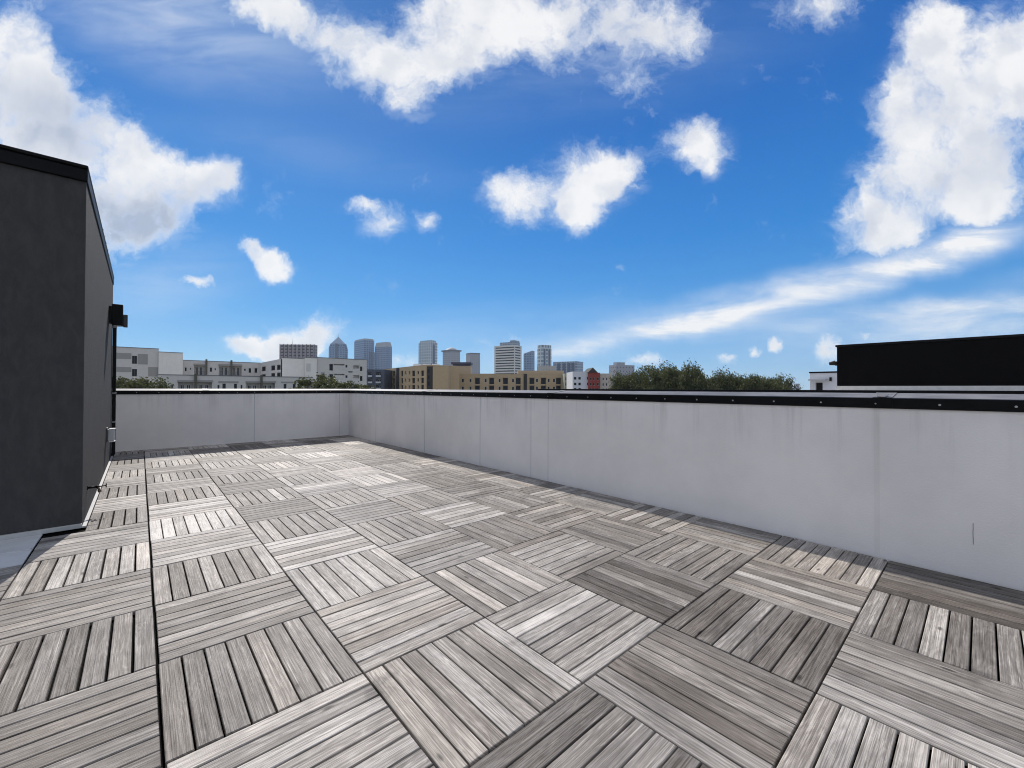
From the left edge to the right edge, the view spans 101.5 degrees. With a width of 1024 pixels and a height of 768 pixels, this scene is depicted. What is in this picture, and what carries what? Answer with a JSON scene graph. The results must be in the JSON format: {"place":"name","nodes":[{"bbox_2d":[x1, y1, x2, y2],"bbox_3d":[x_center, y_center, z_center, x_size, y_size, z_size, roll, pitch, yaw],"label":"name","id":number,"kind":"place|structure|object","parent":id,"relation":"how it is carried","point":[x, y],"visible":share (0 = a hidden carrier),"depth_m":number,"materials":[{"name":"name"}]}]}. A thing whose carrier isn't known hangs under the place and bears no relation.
{"place":"outdoors","nodes":[
{"label":"outdoors","id":0,"kind":"place"},
{"bbox_2d":[112,346,366,388],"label":"apartment building","id":1,"kind":"structure","parent":0,"point":[177,370],"depth_m":100.94,"materials":[{"name":"paint"}]},
{"bbox_2d":[132,356,136,363],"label":"window","id":2,"kind":"structure","parent":1,"relation":"in","point":[134,358],"depth_m":98.28,"materials":[{"name":"black glass"}]},
{"bbox_2d":[132,369,136,375],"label":"window","id":3,"kind":"structure","parent":1,"relation":"in","point":[134,371],"depth_m":98.28,"materials":[{"name":"black glass"}]},
{"bbox_2d":[279,343,316,358],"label":"tower","id":4,"kind":"structure","parent":0,"point":[292,350],"depth_m":561.33,"materials":[{"name":"grey stone"}]},
{"bbox_2d":[329,334,347,358],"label":"tower","id":5,"kind":"structure","parent":0,"point":[338,347],"depth_m":1151.83,"materials":[{"name":"blue glass"}]},
{"bbox_2d":[354,338,373,368],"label":"tower","id":6,"kind":"structure","parent":0,"point":[364,347],"depth_m":1213.22,"materials":[{"name":"blue glass"}]},
{"bbox_2d":[369,352,374,368],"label":"tower","id":7,"kind":"structure","parent":0,"point":[371,360],"depth_m":1100.98,"materials":[{"name":"glass"}]},
{"bbox_2d":[367,369,391,388],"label":"apartment block","id":8,"kind":"structure","parent":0,"point":[379,378],"depth_m":176.08,"materials":[{"name":"stone"}]},
{"bbox_2d":[375,342,391,368],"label":"tower","id":9,"kind":"structure","parent":0,"point":[383,355],"depth_m":1192.91,"materials":[{"name":"blue glass"}]},
{"bbox_2d":[385,364,458,389],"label":"tan apartment building","id":10,"kind":"structure","parent":0,"point":[432,376],"depth_m":163.99,"materials":[{"name":"paint"}]},
{"bbox_2d":[419,340,436,364],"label":"tower","id":11,"kind":"structure","parent":0,"point":[427,351],"depth_m":1162.35,"materials":[{"name":"grey glass"}]},
{"bbox_2d":[441,347,461,365],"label":"tower","id":12,"kind":"structure","parent":0,"point":[450,354],"depth_m":1010.51,"materials":[{"name":"grey stone"}]},
{"bbox_2d":[466,353,479,373],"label":"tower","id":13,"kind":"structure","parent":0,"point":[474,358],"depth_m":956.63,"materials":[{"name":"grey stone"}]},
{"bbox_2d":[451,362,563,389],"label":"tan apartment building","id":14,"kind":"structure","parent":0,"point":[520,380],"depth_m":172.05,"materials":[{"name":"paint"}]},
{"bbox_2d":[475,378,479,383],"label":"window","id":15,"kind":"structure","parent":14,"relation":"in","point":[477,380],"depth_m":173.08,"materials":[{"name":"black glass"}]},
{"bbox_2d":[503,378,507,383],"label":"window","id":16,"kind":"structure","parent":14,"relation":"in","point":[505,380],"depth_m":173.08,"materials":[{"name":"black glass"}]},
{"bbox_2d":[541,378,545,383],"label":"window","id":17,"kind":"structure","parent":14,"relation":"in","point":[543,380],"depth_m":173.08,"materials":[{"name":"black glass"}]},
{"bbox_2d":[556,378,560,383],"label":"window","id":18,"kind":"structure","parent":14,"relation":"in","point":[558,380],"depth_m":173.08,"materials":[{"name":"black glass"}]},
{"bbox_2d":[494,340,521,373],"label":"tower","id":19,"kind":"structure","parent":0,"point":[507,357],"depth_m":629.41,"materials":[{"name":"grey concrete"}]},
{"bbox_2d":[0,0,1023,389],"label":"sky","id":20,"kind":"structure","parent":0,"point":[764,187],"materials":[{"name":"blue"}]},
{"bbox_2d":[524,351,534,370],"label":"tower","id":21,"kind":"structure","parent":0,"point":[529,361],"depth_m":1056.35,"materials":[{"name":"blue glass"}]},
{"bbox_2d":[537,345,551,365],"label":"tower","id":22,"kind":"structure","parent":0,"point":[544,352],"depth_m":906.87,"materials":[{"name":"grey concrete"}]},
{"bbox_2d":[537,366,555,370],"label":"tower","id":23,"kind":"structure","parent":0,"point":[546,368],"depth_m":565.75,"materials":[{"name":"grey concrete"}]},
{"bbox_2d":[553,361,582,373],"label":"tower","id":24,"kind":"structure","parent":0,"point":[571,366],"depth_m":649.83,"materials":[{"name":"grey glass"}]},
{"bbox_2d":[609,362,633,385],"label":"tower","id":25,"kind":"structure","parent":0,"point":[619,366],"depth_m":525.37,"materials":[{"name":"grey stone"}]},
{"bbox_2d":[709,365,745,389],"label":"oak tree","id":26,"kind":"object","parent":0,"point":[721,378],"visible":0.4,"depth_m":83.05,"materials":[{"name":"green plant"}]},
{"bbox_2d":[727,372,786,389],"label":"oak tree","id":27,"kind":"object","parent":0,"point":[755,382],"visible":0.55,"depth_m":78.32,"materials":[{"name":"green plant"}]},
{"bbox_2d":[538,389,1023,393],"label":"neighbour house","id":28,"kind":"structure","parent":0,"point":[898,391],"depth_m":7.74,"materials":[{"name":"paint"}]},
{"bbox_2d":[808,371,836,389],"bbox_3d":[15.931,0.544,19.822,3.030,2.255,2.621,1,-1,-42],"label":"roof access","id":29,"kind":"object","parent":28,"relation":"on","point":[819,380],"visible":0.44,"depth_m":19.68,"materials":[{"name":"white paint"}]},
{"bbox_2d":[817,383,821,389],"bbox_3d":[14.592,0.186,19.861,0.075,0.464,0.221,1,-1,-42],"label":"door","id":30,"kind":"structure","parent":29,"relation":"in","point":[819,385],"depth_m":19.85,"materials":[{"name":"black paint"}]},
{"bbox_2d":[835,334,1023,390],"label":"neighbour bulkhead","id":31,"kind":"object","parent":28,"relation":"on","point":[988,363],"visible":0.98,"depth_m":10.59,"materials":[{"name":"black paint"}]},
{"bbox_2d":[829,361,836,365],"bbox_3d":[9.388,-0.609,12.228,0.140,0.149,0.195,1,-1,-42],"label":"wall lamp","id":32,"kind":"object","parent":31,"relation":"attached to","point":[833,363],"visible":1,"depth_m":12.17,"materials":[{"name":"black metal"}]},
{"bbox_2d":[762,372,803,389],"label":"oak tree","id":33,"kind":"object","parent":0,"point":[787,384],"visible":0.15,"depth_m":86.24,"materials":[{"name":"green plant"}]},
{"label":"ground","id":34,"kind":"structure","parent":0,"visible":0},
{"bbox_2d":[116,376,157,388],"bbox_3d":[-55.294,5.732,59.597,8.348,13.683,8.686,0,-1,-9],"label":"street tree","id":35,"kind":"object","parent":34,"relation":"on","point":[119,381],"visible":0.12,"depth_m":58.70,"materials":[{"name":"green plant"}]},
{"bbox_2d":[116,376,174,388],"bbox_3d":[-52.739,5.664,59.823,8.140,13.836,7.959,1,-1,-42],"label":"street tree","id":36,"kind":"object","parent":34,"relation":"on","point":[137,384],"visible":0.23,"depth_m":59.94,"materials":[{"name":"green plant"}]},
{"bbox_2d":[288,372,339,388],"bbox_3d":[-28.851,5.449,62.161,8.269,14.441,8.626,0,-1,-4],"label":"street tree","id":37,"kind":"object","parent":34,"relation":"on","point":[305,382],"visible":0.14,"depth_m":60.33,"materials":[{"name":"green plant"}]},
{"bbox_2d":[311,378,352,388],"bbox_3d":[-25.580,5.802,60.542,7.513,13.721,8.318,1,-1,-42],"label":"street tree","id":38,"kind":"object","parent":34,"relation":"on","point":[323,384],"visible":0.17,"depth_m":58.73,"materials":[{"name":"green plant"}]},
{"bbox_2d":[331,381,375,388],"bbox_3d":[-22.918,6.042,59.826,8.566,13.242,7.734,0,-1,26],"label":"street tree","id":39,"kind":"object","parent":34,"relation":"on","point":[356,386],"visible":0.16,"depth_m":58.38,"materials":[{"name":"green plant"}]},
{"bbox_2d":[562,374,566,388],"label":"green apartment building","id":40,"kind":"structure","parent":34,"relation":"on","point":[564,381],"depth_m":165.91,"materials":[{"name":"grey paint"}]},
{"bbox_2d":[567,368,611,388],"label":"red and white house","id":41,"kind":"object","parent":34,"relation":"on","point":[590,378],"visible":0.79,"depth_m":150.21,"materials":[{"name":"paint"}]},
{"bbox_2d":[608,370,642,388],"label":"oak tree","id":42,"kind":"object","parent":34,"relation":"on","point":[620,382],"visible":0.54,"depth_m":88.56,"materials":[{"name":"green plant"}]},
{"bbox_2d":[625,359,686,388],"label":"oak tree","id":43,"kind":"object","parent":34,"relation":"on","point":[657,376],"visible":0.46,"depth_m":82.25,"materials":[{"name":"green plant"}]},
{"bbox_2d":[661,358,718,389],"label":"oak tree","id":44,"kind":"object","parent":34,"relation":"on","point":[697,379],"visible":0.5,"depth_m":78.23,"materials":[{"name":"green plant"}]},
{"bbox_3d":[-1.792,6.805,2.678,6.964,10.699,14.183,1,-1,-42],"label":"townhouse","id":45,"kind":"object","parent":34,"relation":"on","visible":0},
{"bbox_2d":[0,451,1023,767],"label":"roof slab","id":46,"kind":"structure","parent":45,"relation":"on","point":[252,655],"depth_m":1.86,"materials":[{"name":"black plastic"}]},
{"bbox_2d":[0,534,42,568],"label":"roof membrane","id":47,"kind":"object","parent":46,"relation":"on","point":[15,551],"visible":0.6,"depth_m":2.93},
{"bbox_2d":[0,144,113,540],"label":"stair bulkhead","id":48,"kind":"object","parent":46,"relation":"on","point":[56,299],"visible":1,"depth_m":3.31,"materials":[{"name":"grey paint"}]},
{"bbox_2d":[87,483,106,492],"bbox_3d":[-3.731,0.937,3.761,0.126,0.078,0.052,1,-1,-42],"label":"hose spigot","id":49,"kind":"object","parent":48,"relation":"attached to","point":[97,487],"visible":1,"depth_m":3.76,"materials":[{"name":"black paint"}]},
{"bbox_2d":[106,427,115,442],"bbox_3d":[-5.586,0.705,5.825,0.092,0.200,0.160,1,-1,-42],"label":"outlet box","id":50,"kind":"object","parent":48,"relation":"attached to","point":[110,434],"visible":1,"depth_m":5.79,"materials":[{"name":"grey metal"}]},
{"bbox_2d":[111,326,116,454],"bbox_3d":[-6.519,0.068,6.854,0.053,2.170,0.086,1,-1,-42],"label":"downspout","id":51,"kind":"object","parent":48,"relation":"attached to","point":[114,351],"visible":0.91,"depth_m":6.83,"materials":[{"name":"black paint"}]},
{"bbox_2d":[109,304,127,327],"bbox_3d":[-5.767,-1.000,6.132,0.200,0.315,0.200,1,-1,-42],"label":"wall lamp","id":52,"kind":"object","parent":48,"relation":"attached to","point":[117,318],"visible":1,"depth_m":6.07,"materials":[{"name":"black metal"}]},
{"bbox_2d":[111,389,351,452],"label":"parapet wall","id":53,"kind":"structure","parent":46,"relation":"on","point":[146,419],"depth_m":8.36,"materials":[{"name":"paint"}]},
{"bbox_2d":[0,435,1023,767],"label":"deck","id":54,"kind":"structure","parent":46,"relation":"on","point":[372,603],"depth_m":1.93,"materials":[{"name":"grey wood"}]},
{"bbox_2d":[349,389,1023,590],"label":"parapet wall","id":55,"kind":"structure","parent":46,"relation":"on","point":[933,481],"depth_m":3.26,"materials":[{"name":"paint"}]}
]}

